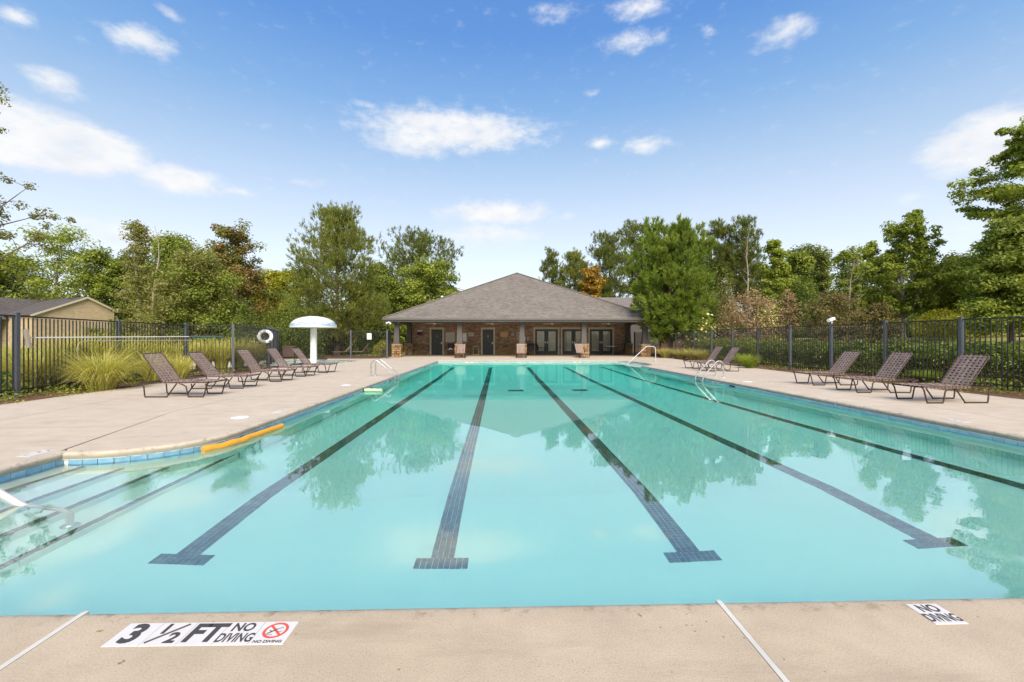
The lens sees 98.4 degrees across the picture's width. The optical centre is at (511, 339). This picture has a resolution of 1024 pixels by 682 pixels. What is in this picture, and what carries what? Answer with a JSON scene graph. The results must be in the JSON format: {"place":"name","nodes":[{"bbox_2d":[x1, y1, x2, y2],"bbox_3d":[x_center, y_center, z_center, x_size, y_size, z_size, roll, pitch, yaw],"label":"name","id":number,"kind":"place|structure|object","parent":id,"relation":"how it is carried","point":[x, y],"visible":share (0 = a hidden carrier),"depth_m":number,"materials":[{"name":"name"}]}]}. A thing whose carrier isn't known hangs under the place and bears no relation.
{"place":"outdoors","nodes":[
{"label":"outdoors","id":0,"kind":"place"},
{"bbox_2d":[127,349,184,381],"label":"ornamental grass","id":1,"kind":"object","parent":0,"point":[144,365],"depth_m":12.99,"materials":[{"name":"green plant"}]},
{"bbox_2d":[140,334,185,361],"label":"ornamental grass","id":2,"kind":"object","parent":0,"point":[172,353],"depth_m":15.36,"materials":[{"name":"green plant"}]},
{"bbox_2d":[180,335,222,370],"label":"ornamental grass","id":3,"kind":"object","parent":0,"point":[207,353],"depth_m":18.44,"materials":[{"name":"green plant"}]},
{"bbox_2d":[202,335,238,369],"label":"ornamental grass","id":4,"kind":"object","parent":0,"point":[226,355],"depth_m":18.81,"materials":[{"name":"green plant"}]},
{"bbox_2d":[0,0,1023,403],"label":"sky","id":5,"kind":"structure","parent":0,"point":[507,131],"materials":[{"name":"blue"}]},
{"bbox_2d":[2,330,1023,381],"bbox_3d":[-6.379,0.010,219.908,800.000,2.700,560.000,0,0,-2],"label":"ground","id":6,"kind":"structure","parent":0,"point":[967,340],"depth_m":21.35,"materials":[{"name":"green plant"}]},
{"bbox_2d":[0,256,30,298],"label":"broadleaf tree","id":7,"kind":"object","parent":6,"relation":"on","point":[5,281],"visible":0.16,"depth_m":59.62,"materials":[{"name":"green plant"}]},
{"bbox_2d":[0,249,51,298],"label":"broadleaf tree","id":8,"kind":"object","parent":6,"relation":"on","point":[27,274],"visible":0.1,"depth_m":65.96,"materials":[{"name":"green plant"}]},
{"bbox_2d":[0,81,76,265],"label":"cypress tree","id":9,"kind":"object","parent":6,"relation":"on","point":[37,237],"visible":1,"depth_m":15.90,"materials":[{"name":"green plant"}]},
{"bbox_2d":[0,223,103,299],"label":"broadleaf tree","id":10,"kind":"object","parent":6,"relation":"on","point":[37,282],"visible":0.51,"depth_m":60.86,"materials":[{"name":"green plant"}]},
{"bbox_2d":[0,297,117,347],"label":"house","id":11,"kind":"structure","parent":6,"relation":"on","point":[83,308],"depth_m":55.20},
{"bbox_2d":[59,245,136,346],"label":"broadleaf tree","id":12,"kind":"object","parent":6,"relation":"on","point":[102,287],"visible":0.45,"depth_m":58.95,"materials":[{"name":"green plant"}]},
{"bbox_2d":[79,251,158,343],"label":"broadleaf tree","id":13,"kind":"object","parent":6,"relation":"on","point":[115,288],"visible":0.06,"depth_m":62.14,"materials":[{"name":"green plant"}]},
{"bbox_2d":[103,219,163,349],"bbox_3d":[-25.360,-3.482,29.935,3.513,9.700,3.633,0,0,-43],"label":"cypress tree","id":14,"kind":"object","parent":6,"relation":"on","point":[136,234],"visible":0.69,"depth_m":29.75,"materials":[{"name":"green plant"}]},
{"bbox_2d":[0,312,268,397],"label":"pool fence","id":15,"kind":"object","parent":6,"relation":"on","point":[16,350],"visible":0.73,"depth_m":11.59,"materials":[{"name":"metal"}]},
{"bbox_2d":[22,329,222,347],"bbox_3d":[-11.026,-0.015,13.329,0.071,0.456,6.453,0,0,3],"label":"brush pole","id":16,"kind":"object","parent":15,"relation":"hanging from","point":[27,338],"visible":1,"depth_m":10.86,"materials":[{"name":"metal"}]},
{"bbox_2d":[0,367,270,404],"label":"mulch bed","id":17,"kind":"object","parent":6,"relation":"on","point":[38,397],"visible":0.15,"depth_m":11.20,"materials":[{"name":"brown wood"}]},
{"bbox_2d":[2,338,40,384],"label":"ornamental grass","id":18,"kind":"object","parent":17,"relation":"on","point":[4,359],"depth_m":12.35,"materials":[{"name":"green plant"}]},
{"bbox_2d":[2,370,44,395],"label":"dark undergrowth","id":19,"kind":"object","parent":17,"relation":"on","point":[9,381],"visible":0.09,"depth_m":10.77,"materials":[{"name":"green plant"}]},
{"bbox_2d":[2,344,71,391],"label":"ornamental grass","id":20,"kind":"object","parent":17,"relation":"on","point":[39,369],"depth_m":11.04,"materials":[{"name":"green plant"}]},
{"bbox_2d":[25,329,99,388],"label":"ornamental grass","id":21,"kind":"object","parent":17,"relation":"on","point":[67,381],"depth_m":11.73,"materials":[{"name":"green plant"}]},
{"bbox_2d":[43,325,126,386],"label":"ornamental grass","id":22,"kind":"object","parent":17,"relation":"on","point":[96,345],"depth_m":12.26,"materials":[{"name":"green plant"}]},
{"bbox_2d":[44,343,152,391],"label":"ornamental grass","id":23,"kind":"object","parent":17,"relation":"on","point":[94,375],"depth_m":11.10,"materials":[{"name":"green plant"}]},
{"bbox_2d":[84,332,144,382],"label":"ornamental grass","id":24,"kind":"object","parent":17,"relation":"on","point":[128,351],"depth_m":13.42,"materials":[{"name":"green plant"}]},
{"bbox_2d":[0,364,267,402],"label":"weeds","id":25,"kind":"object","parent":17,"relation":"on","point":[63,386],"visible":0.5,"depth_m":10.70,"materials":[{"name":"green plant"}]},
{"bbox_2d":[107,329,165,379],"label":"ornamental grass","id":26,"kind":"object","parent":17,"relation":"on","point":[151,349],"depth_m":14.24,"materials":[{"name":"green plant"}]},
{"bbox_2d":[113,230,223,343],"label":"broadleaf tree","id":27,"kind":"object","parent":6,"relation":"on","point":[168,244],"visible":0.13,"depth_m":42.15,"materials":[{"name":"green plant"}]},
{"bbox_2d":[162,351,198,379],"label":"ornamental grass","id":28,"kind":"object","parent":6,"relation":"on","point":[181,368],"depth_m":13.49,"materials":[{"name":"green plant"}]},
{"bbox_2d":[125,245,251,348],"bbox_3d":[-21.115,-2.051,29.367,6.594,7.998,6.483,0,0,-26],"label":"tree","id":29,"kind":"object","parent":6,"relation":"on","point":[175,297],"visible":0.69,"depth_m":28.22,"materials":[{"name":"green plant"}]},
{"bbox_2d":[187,218,276,342],"bbox_3d":[-22.428,-4.206,36.018,6.020,11.141,6.128,0,0,25],"label":"maple tree","id":30,"kind":"object","parent":6,"relation":"on","point":[234,247],"visible":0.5,"depth_m":35.49,"materials":[{"name":"green plant"}]},
{"bbox_2d":[218,301,276,360],"bbox_3d":[-16.081,-0.426,27.049,3.030,3.698,3.177,0,0,0],"label":"shrub","id":31,"kind":"object","parent":6,"relation":"on","point":[258,323],"visible":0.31,"depth_m":26.83,"materials":[{"name":"green plant"}]},
{"bbox_2d":[232,268,308,345],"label":"broadleaf tree","id":32,"kind":"object","parent":6,"relation":"on","point":[276,280],"visible":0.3,"depth_m":44.27,"materials":[{"name":"green plant"}]},
{"bbox_2d":[281,264,330,343],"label":"broadleaf tree","id":33,"kind":"object","parent":6,"relation":"on","point":[302,270],"visible":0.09,"depth_m":59.14,"materials":[{"name":"green plant"}]},
{"bbox_2d":[265,200,393,354],"bbox_3d":[-14.870,-5.023,36.881,10.263,13.546,8.689,0,0,-25],"label":"pine tree","id":34,"kind":"object","parent":6,"relation":"on","point":[350,234],"visible":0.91,"depth_m":35.92,"materials":[{"name":"green plant"}]},
{"bbox_2d":[286,355,385,358],"bbox_3d":[-13.205,1.330,32.731,9.500,0.001,6.800,0,0,-2],"label":"mulch bed","id":35,"kind":"object","parent":6,"relation":"on","point":[367,357],"visible":0.3,"depth_m":31.89,"materials":[{"name":"brown wood"}]},
{"bbox_2d":[264,287,329,358],"bbox_3d":[-16.112,-1.166,31.494,4.702,5.186,4.708,0,0,-45],"label":"shrub","id":36,"kind":"object","parent":35,"relation":"on","point":[284,339],"visible":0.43,"depth_m":31.08,"materials":[{"name":"green plant"}]},
{"bbox_2d":[352,328,375,354],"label":"shrub","id":37,"kind":"object","parent":6,"relation":"on","point":[364,341],"visible":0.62,"depth_m":39.52,"materials":[{"name":"green plant"}]},
{"bbox_2d":[360,274,419,348],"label":"broadleaf tree","id":38,"kind":"object","parent":6,"relation":"on","point":[395,296],"visible":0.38,"depth_m":44.15,"materials":[{"name":"green plant"}]},
{"bbox_2d":[373,225,464,303],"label":"pine tree","id":39,"kind":"object","parent":6,"relation":"on","point":[420,246],"visible":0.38,"depth_m":58.00,"materials":[{"name":"green plant"}]},
{"bbox_2d":[391,254,460,341],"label":"broadleaf tree","id":40,"kind":"object","parent":6,"relation":"on","point":[429,277],"visible":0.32,"depth_m":45.63,"materials":[{"name":"green plant"}]},
{"bbox_2d":[0,364,1018,404],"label":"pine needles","id":41,"kind":"object","parent":6,"relation":"on","point":[972,389],"visible":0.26,"depth_m":11.15,"materials":[{"name":"brown plant"}]},
{"bbox_2d":[0,354,1023,681],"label":"deck","id":42,"kind":"structure","parent":6,"relation":"on","point":[880,640],"depth_m":1.99,"materials":[{"name":"concrete"}]},
{"bbox_2d":[0,488,27,505],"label":"hand rail","id":43,"kind":"object","parent":42,"relation":"on","point":[10,498],"visible":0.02,"depth_m":3.80,"materials":[{"name":"metal"}]},
{"bbox_2d":[136,352,226,397],"bbox_3d":[-7.551,0.807,10.155,1.583,0.987,0.692,0,0,-2],"label":"chaise lounge","id":44,"kind":"object","parent":42,"relation":"on","point":[180,381],"visible":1,"depth_m":10.07,"materials":[{"name":"plastic"}]},
{"bbox_2d":[101,621,298,646],"bbox_3d":[-1.357,1.301,1.948,0.760,0.018,0.152,0,0,-1],"label":"depth marker","id":45,"kind":"object","parent":42,"relation":"on","point":[199,634],"visible":1,"depth_m":1.94,"materials":[{"name":"white paint"}]},
{"bbox_2d":[185,352,260,388],"bbox_3d":[-7.714,0.823,11.826,1.583,0.954,0.692,0,0,-4],"label":"chaise lounge","id":46,"kind":"object","parent":42,"relation":"on","point":[213,368],"visible":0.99,"depth_m":11.72,"materials":[{"name":"plastic"}]},
{"bbox_2d":[233,349,295,381],"bbox_3d":[-7.669,0.807,13.715,1.583,0.987,0.692,0,0,-1],"label":"chaise lounge","id":47,"kind":"object","parent":42,"relation":"on","point":[255,369],"visible":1,"depth_m":13.63,"materials":[{"name":"plastic"}]},
{"bbox_2d":[263,348,317,376],"bbox_3d":[-7.770,0.807,15.533,1.583,0.987,0.692,0,0,1],"label":"chaise lounge","id":48,"kind":"object","parent":42,"relation":"on","point":[281,359],"visible":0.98,"depth_m":15.48,"materials":[{"name":"plastic"}]},
{"bbox_2d":[291,348,336,372],"bbox_3d":[-7.716,0.823,17.227,1.583,0.954,0.692,0,0,0],"label":"chaise lounge","id":49,"kind":"object","parent":42,"relation":"on","point":[303,357],"visible":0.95,"depth_m":17.16,"materials":[{"name":"plastic"}]},
{"bbox_2d":[269,326,387,364],"bbox_3d":[-10.533,0.474,26.481,6.674,2.152,9.383,0,0,-25],"label":"pool fence","id":50,"kind":"object","parent":42,"relation":"on","point":[275,342],"visible":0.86,"depth_m":29.36,"materials":[{"name":"metal"}]},
{"bbox_2d":[0,362,1023,481],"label":"pool basin","id":51,"kind":"object","parent":42,"relation":"in","point":[90,461],"visible":0.02,"depth_m":6.67,"materials":[{"name":"tile"}]},
{"bbox_2d":[0,363,1023,615],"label":"water","id":52,"kind":"structure","parent":51,"relation":"in","point":[458,485],"depth_m":3.73,"materials":[{"name":"teal liquid"}]},
{"bbox_2d":[201,423,283,451],"bbox_3d":[-3.780,1.408,6.364,0.180,0.100,1.572,0,0,7],"label":"pool noodle","id":53,"kind":"object","parent":52,"relation":"on","point":[206,448],"visible":0.9,"depth_m":6.09,"materials":[{"name":"yellow plastic"}]},
{"bbox_2d":[382,272,658,356],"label":"clubhouse","id":54,"kind":"structure","parent":42,"relation":"on","point":[525,306],"depth_m":36.06,"materials":[{"name":"brick"}]},
{"bbox_2d":[431,329,441,354],"bbox_3d":[-6.227,0.246,36.685,0.925,2.088,0.129,0,0,-2],"label":"door","id":55,"kind":"structure","parent":54,"relation":"in","point":[436,334],"depth_m":36.70,"materials":[{"name":"metal"}]},
{"bbox_2d":[483,330,492,354],"bbox_3d":[-1.999,0.246,36.808,0.905,2.088,0.129,0,0,-2],"label":"door","id":56,"kind":"structure","parent":54,"relation":"in","point":[487,334],"depth_m":36.82,"materials":[{"name":"metal"}]},
{"bbox_2d":[535,329,545,354],"bbox_3d":[2.397,0.236,36.932,0.950,2.108,0.127,0,0,-2],"label":"french door","id":57,"kind":"structure","parent":54,"relation":"in","point":[540,334],"depth_m":36.95,"materials":[{"name":"paint"}]},
{"bbox_2d":[546,329,557,353],"bbox_3d":[3.355,0.236,36.959,0.950,2.108,0.127,0,0,-2],"label":"french door","id":58,"kind":"structure","parent":54,"relation":"in","point":[551,334],"depth_m":36.98,"materials":[{"name":"paint"}]},
{"bbox_2d":[562,329,572,353],"bbox_3d":[4.680,0.236,36.998,0.948,2.108,0.127,0,0,-2],"label":"french door","id":59,"kind":"structure","parent":54,"relation":"in","point":[567,334],"depth_m":37.01,"materials":[{"name":"paint"}]},
{"bbox_2d":[590,329,600,353],"bbox_3d":[6.991,0.236,37.098,0.955,2.108,0.060,0,0,-2],"label":"french door","id":60,"kind":"structure","parent":54,"relation":"in","point":[595,334],"depth_m":37.08,"materials":[{"name":"paint"}]},
{"bbox_2d":[601,329,611,353],"bbox_3d":[7.953,0.236,37.126,0.955,2.108,0.060,0,0,-2],"label":"french door","id":61,"kind":"structure","parent":54,"relation":"in","point":[606,334],"depth_m":37.10,"materials":[{"name":"paint"}]},
{"bbox_2d":[683,346,722,368],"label":"chaise lounge","id":62,"kind":"object","parent":42,"relation":"on","point":[713,353],"visible":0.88,"depth_m":19.53,"materials":[{"name":"plastic"}]},
{"bbox_2d":[697,347,742,371],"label":"chaise lounge","id":63,"kind":"object","parent":42,"relation":"on","point":[728,361],"visible":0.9,"depth_m":17.94,"materials":[{"name":"plastic"}]},
{"bbox_2d":[793,351,863,385],"bbox_3d":[9.074,0.823,12.710,1.583,0.954,0.692,0,0,-3],"label":"chaise lounge","id":64,"kind":"object","parent":42,"relation":"on","point":[829,372],"visible":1,"depth_m":12.68,"materials":[{"name":"plastic"}]},
{"bbox_2d":[832,351,917,392],"bbox_3d":[8.982,0.807,10.963,1.583,0.987,0.692,0,0,1],"label":"chaise lounge","id":65,"kind":"object","parent":42,"relation":"on","point":[876,377],"visible":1,"depth_m":10.90,"materials":[{"name":"vinyl straps"},{"name":"dark metal"}]},
{"bbox_2d":[905,604,967,624],"bbox_3d":[2.006,1.303,2.089,0.153,0.014,0.152,0,0,-2],"label":"deck sign","id":66,"kind":"object","parent":42,"relation":"on","point":[936,614],"visible":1,"depth_m":2.08,"materials":[{"name":"white tile"}]},
{"bbox_2d":[892,354,996,403],"bbox_3d":[9.015,0.807,9.253,1.583,0.987,0.692,0,0,-2],"label":"chaise lounge","id":67,"kind":"object","parent":42,"relation":"on","point":[944,383],"visible":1,"depth_m":9.21,"materials":[{"name":"plastic"}]},
{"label":"wading basin","id":68,"kind":"structure","parent":42,"relation":"in","visible":0},
{"bbox_2d":[289,316,336,362],"bbox_3d":[-10.917,0.260,24.300,2.410,3.040,2.410,0,0,-2],"label":"splash mushroom","id":69,"kind":"object","parent":68,"relation":"in","point":[313,323],"visible":0.98,"depth_m":23.86,"materials":[{"name":"white paint"}]},
{"bbox_2d":[538,246,563,284],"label":"pine tree","id":70,"kind":"object","parent":6,"relation":"on","point":[552,261],"visible":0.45,"depth_m":65.44,"materials":[{"name":"green plant"}]},
{"bbox_2d":[578,265,606,296],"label":"maple tree","id":71,"kind":"object","parent":6,"relation":"on","point":[590,287],"visible":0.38,"depth_m":57.70,"materials":[{"name":"orange plant"}]},
{"bbox_2d":[580,230,636,296],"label":"pine tree","id":72,"kind":"object","parent":6,"relation":"on","point":[608,249],"visible":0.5,"depth_m":64.69,"materials":[{"name":"green plant"}]},
{"bbox_2d":[616,219,662,296],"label":"pine tree","id":73,"kind":"object","parent":6,"relation":"on","point":[629,240],"visible":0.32,"depth_m":67.44,"materials":[{"name":"green plant"}]},
{"bbox_2d":[630,338,688,354],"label":"mulch bed","id":74,"kind":"object","parent":6,"relation":"on","point":[658,348],"visible":0.07,"depth_m":44.25,"materials":[{"name":"brown soil"}]},
{"bbox_2d":[713,271,741,333],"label":"shrub","id":75,"kind":"object","parent":74,"relation":"on","point":[723,304],"visible":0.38,"depth_m":41.96,"materials":[{"name":"green plant"}]},
{"bbox_2d":[694,258,738,336],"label":"shrub","id":76,"kind":"object","parent":6,"relation":"on","point":[713,295],"visible":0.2,"depth_m":45.22,"materials":[{"name":"green plant"}]},
{"bbox_2d":[698,216,737,319],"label":"pine tree","id":77,"kind":"object","parent":6,"relation":"on","point":[719,254],"visible":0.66,"depth_m":55.15,"materials":[{"name":"green plant"}]},
{"bbox_2d":[719,251,762,327],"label":"broadleaf tree","id":78,"kind":"object","parent":6,"relation":"on","point":[738,273],"visible":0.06,"depth_m":63.01,"materials":[{"name":"green plant"}]},
{"bbox_2d":[721,214,770,323],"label":"pine tree","id":79,"kind":"object","parent":6,"relation":"on","point":[742,247],"visible":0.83,"depth_m":53.62,"materials":[{"name":"green plant"}]},
{"bbox_2d":[714,287,787,340],"bbox_3d":[16.442,-1.178,30.445,5.100,4.851,4.652,0,0,-16],"label":"dead bush","id":80,"kind":"object","parent":6,"relation":"on","point":[747,319],"visible":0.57,"depth_m":30.31,"materials":[{"name":"brown plant"}]},
{"bbox_2d":[755,239,794,323],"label":"broadleaf tree","id":81,"kind":"object","parent":6,"relation":"on","point":[780,265],"visible":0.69,"depth_m":45.84,"materials":[{"name":"green plant"}]},
{"bbox_2d":[766,249,830,323],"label":"broadleaf tree","id":82,"kind":"object","parent":6,"relation":"on","point":[799,261],"visible":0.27,"depth_m":51.06,"materials":[{"name":"green plant"}]},
{"bbox_2d":[777,264,826,324],"bbox_3d":[23.723,-2.997,35.977,4.288,5.934,3.920,0,0,0],"label":"shrub","id":83,"kind":"object","parent":6,"relation":"on","point":[804,295],"visible":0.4,"depth_m":35.67,"materials":[{"name":"green plant"}]},
{"bbox_2d":[772,242,840,304],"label":"broadleaf tree","id":84,"kind":"object","parent":6,"relation":"on","point":[811,249],"visible":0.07,"depth_m":54.81,"materials":[{"name":"green plant"}]},
{"bbox_2d":[808,250,836,317],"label":"cedar tree","id":85,"kind":"object","parent":6,"relation":"on","point":[820,273],"visible":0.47,"depth_m":39.72,"materials":[{"name":"green plant"}]},
{"bbox_2d":[634,316,1023,391],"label":"pool fence","id":86,"kind":"object","parent":6,"relation":"on","point":[961,337],"visible":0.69,"depth_m":15.55,"materials":[{"name":"metal"}]},
{"bbox_2d":[792,289,875,343],"bbox_3d":[17.494,-0.903,24.027,3.573,3.578,4.022,0,0,12],"label":"rust bush","id":87,"kind":"object","parent":6,"relation":"on","point":[827,301],"visible":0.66,"depth_m":23.63,"materials":[{"name":"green plant"}]},
{"bbox_2d":[651,353,1023,399],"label":"mulch bed","id":88,"kind":"object","parent":6,"relation":"on","point":[1015,395],"visible":0.09,"depth_m":13.53,"materials":[{"name":"brown wood"}]},
{"bbox_2d":[623,213,720,357],"bbox_3d":[11.291,-3.775,31.745,6.495,10.272,6.509,0,0,-38],"label":"pine tree","id":89,"kind":"object","parent":88,"relation":"on","point":[672,259],"visible":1,"depth_m":30.50,"materials":[{"name":"green plant"}]},
{"bbox_2d":[685,311,721,352],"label":"hydrangea shrub","id":90,"kind":"object","parent":88,"relation":"on","point":[687,340],"visible":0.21,"depth_m":33.45,"materials":[{"name":"green plant"}]},
{"bbox_2d":[697,336,782,358],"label":"hedge","id":91,"kind":"object","parent":88,"relation":"on","point":[717,343],"visible":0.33,"depth_m":27.05,"materials":[{"name":"green plant"}]},
{"bbox_2d":[755,338,903,371],"bbox_3d":[14.089,0.610,20.058,2.778,1.398,7.272,0,0,-2],"label":"hedge","id":92,"kind":"object","parent":88,"relation":"on","point":[817,350],"visible":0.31,"depth_m":19.23,"materials":[{"name":"green plant"}]},
{"bbox_2d":[712,358,1023,394],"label":"weeds","id":93,"kind":"object","parent":88,"relation":"on","point":[1000,387],"visible":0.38,"depth_m":11.65,"materials":[{"name":"green plant"}]},
{"bbox_2d":[872,336,1023,388],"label":"hedge","id":94,"kind":"object","parent":88,"relation":"on","point":[1016,357],"visible":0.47,"depth_m":13.14,"materials":[{"name":"green plant"}]},
{"bbox_2d":[828,245,877,316],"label":"broadleaf tree","id":95,"kind":"object","parent":6,"relation":"on","point":[849,256],"visible":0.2,"depth_m":57.72,"materials":[{"name":"green plant"}]},
{"bbox_2d":[793,320,933,337],"bbox_3d":[23.691,-0.673,28.914,9.867,1.262,3.293,0,0,-2],"label":"hedge","id":96,"kind":"object","parent":6,"relation":"on","point":[857,330],"visible":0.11,"depth_m":28.72,"materials":[{"name":"green plant"}]},
{"bbox_2d":[856,301,905,343],"bbox_3d":[19.525,-0.836,23.587,2.268,2.374,2.315,0,0,-22],"label":"rust bush","id":97,"kind":"object","parent":6,"relation":"on","point":[873,310],"visible":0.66,"depth_m":23.21,"materials":[{"name":"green plant"}]},
{"bbox_2d":[843,261,920,323],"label":"broadleaf tree","id":98,"kind":"object","parent":6,"relation":"on","point":[865,284],"visible":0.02,"depth_m":49.68,"materials":[{"name":"green plant"}]},
{"bbox_2d":[849,209,957,337],"bbox_3d":[21.521,-3.500,24.574,4.808,6.863,4.466,0,0,-28],"label":"maple tree","id":99,"kind":"object","parent":6,"relation":"on","point":[917,294],"visible":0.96,"depth_m":23.91,"materials":[{"name":"green plant"}]},
{"bbox_2d":[914,268,987,336],"bbox_3d":[25.381,-2.013,24.949,4.076,4.763,4.840,0,0,15],"label":"broadleaf tree","id":100,"kind":"object","parent":6,"relation":"on","point":[948,297],"visible":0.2,"depth_m":24.61,"materials":[{"name":"green plant"}]},
{"bbox_2d":[909,307,1023,337],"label":"hedge","id":101,"kind":"object","parent":6,"relation":"on","point":[950,315],"visible":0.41,"depth_m":21.00,"materials":[{"name":"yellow plant"}]},
{"bbox_2d":[934,116,1023,296],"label":"maple tree","id":102,"kind":"object","parent":6,"relation":"on","point":[1011,195],"visible":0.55,"depth_m":21.07,"materials":[{"name":"green plant"}]},
{"bbox_2d":[953,213,1023,345],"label":"cedar tree","id":103,"kind":"object","parent":6,"relation":"on","point":[997,279],"visible":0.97,"depth_m":16.58,"materials":[{"name":"green plant"}]},
{"bbox_2d":[553,246,589,291],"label":"tree","id":104,"kind":"object","parent":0,"point":[575,264],"visible":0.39,"depth_m":61.03,"materials":[{"name":"green plant"}]},
{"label":"mulch bed","id":105,"kind":"structure","parent":0,"visible":0},
{"bbox_2d":[774,288,802,340],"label":"dead bush","id":106,"kind":"object","parent":105,"relation":"on","point":[787,298],"visible":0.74,"depth_m":30.92,"materials":[{"name":"brown plant"}]},
{"bbox_2d":[837,265,869,334],"bbox_3d":[23.241,-2.545,29.910,1.848,4.916,1.963,0,0,15],"label":"cedar tree","id":107,"kind":"object","parent":105,"relation":"on","point":[855,289],"visible":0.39,"depth_m":29.80,"materials":[{"name":"green plant"}]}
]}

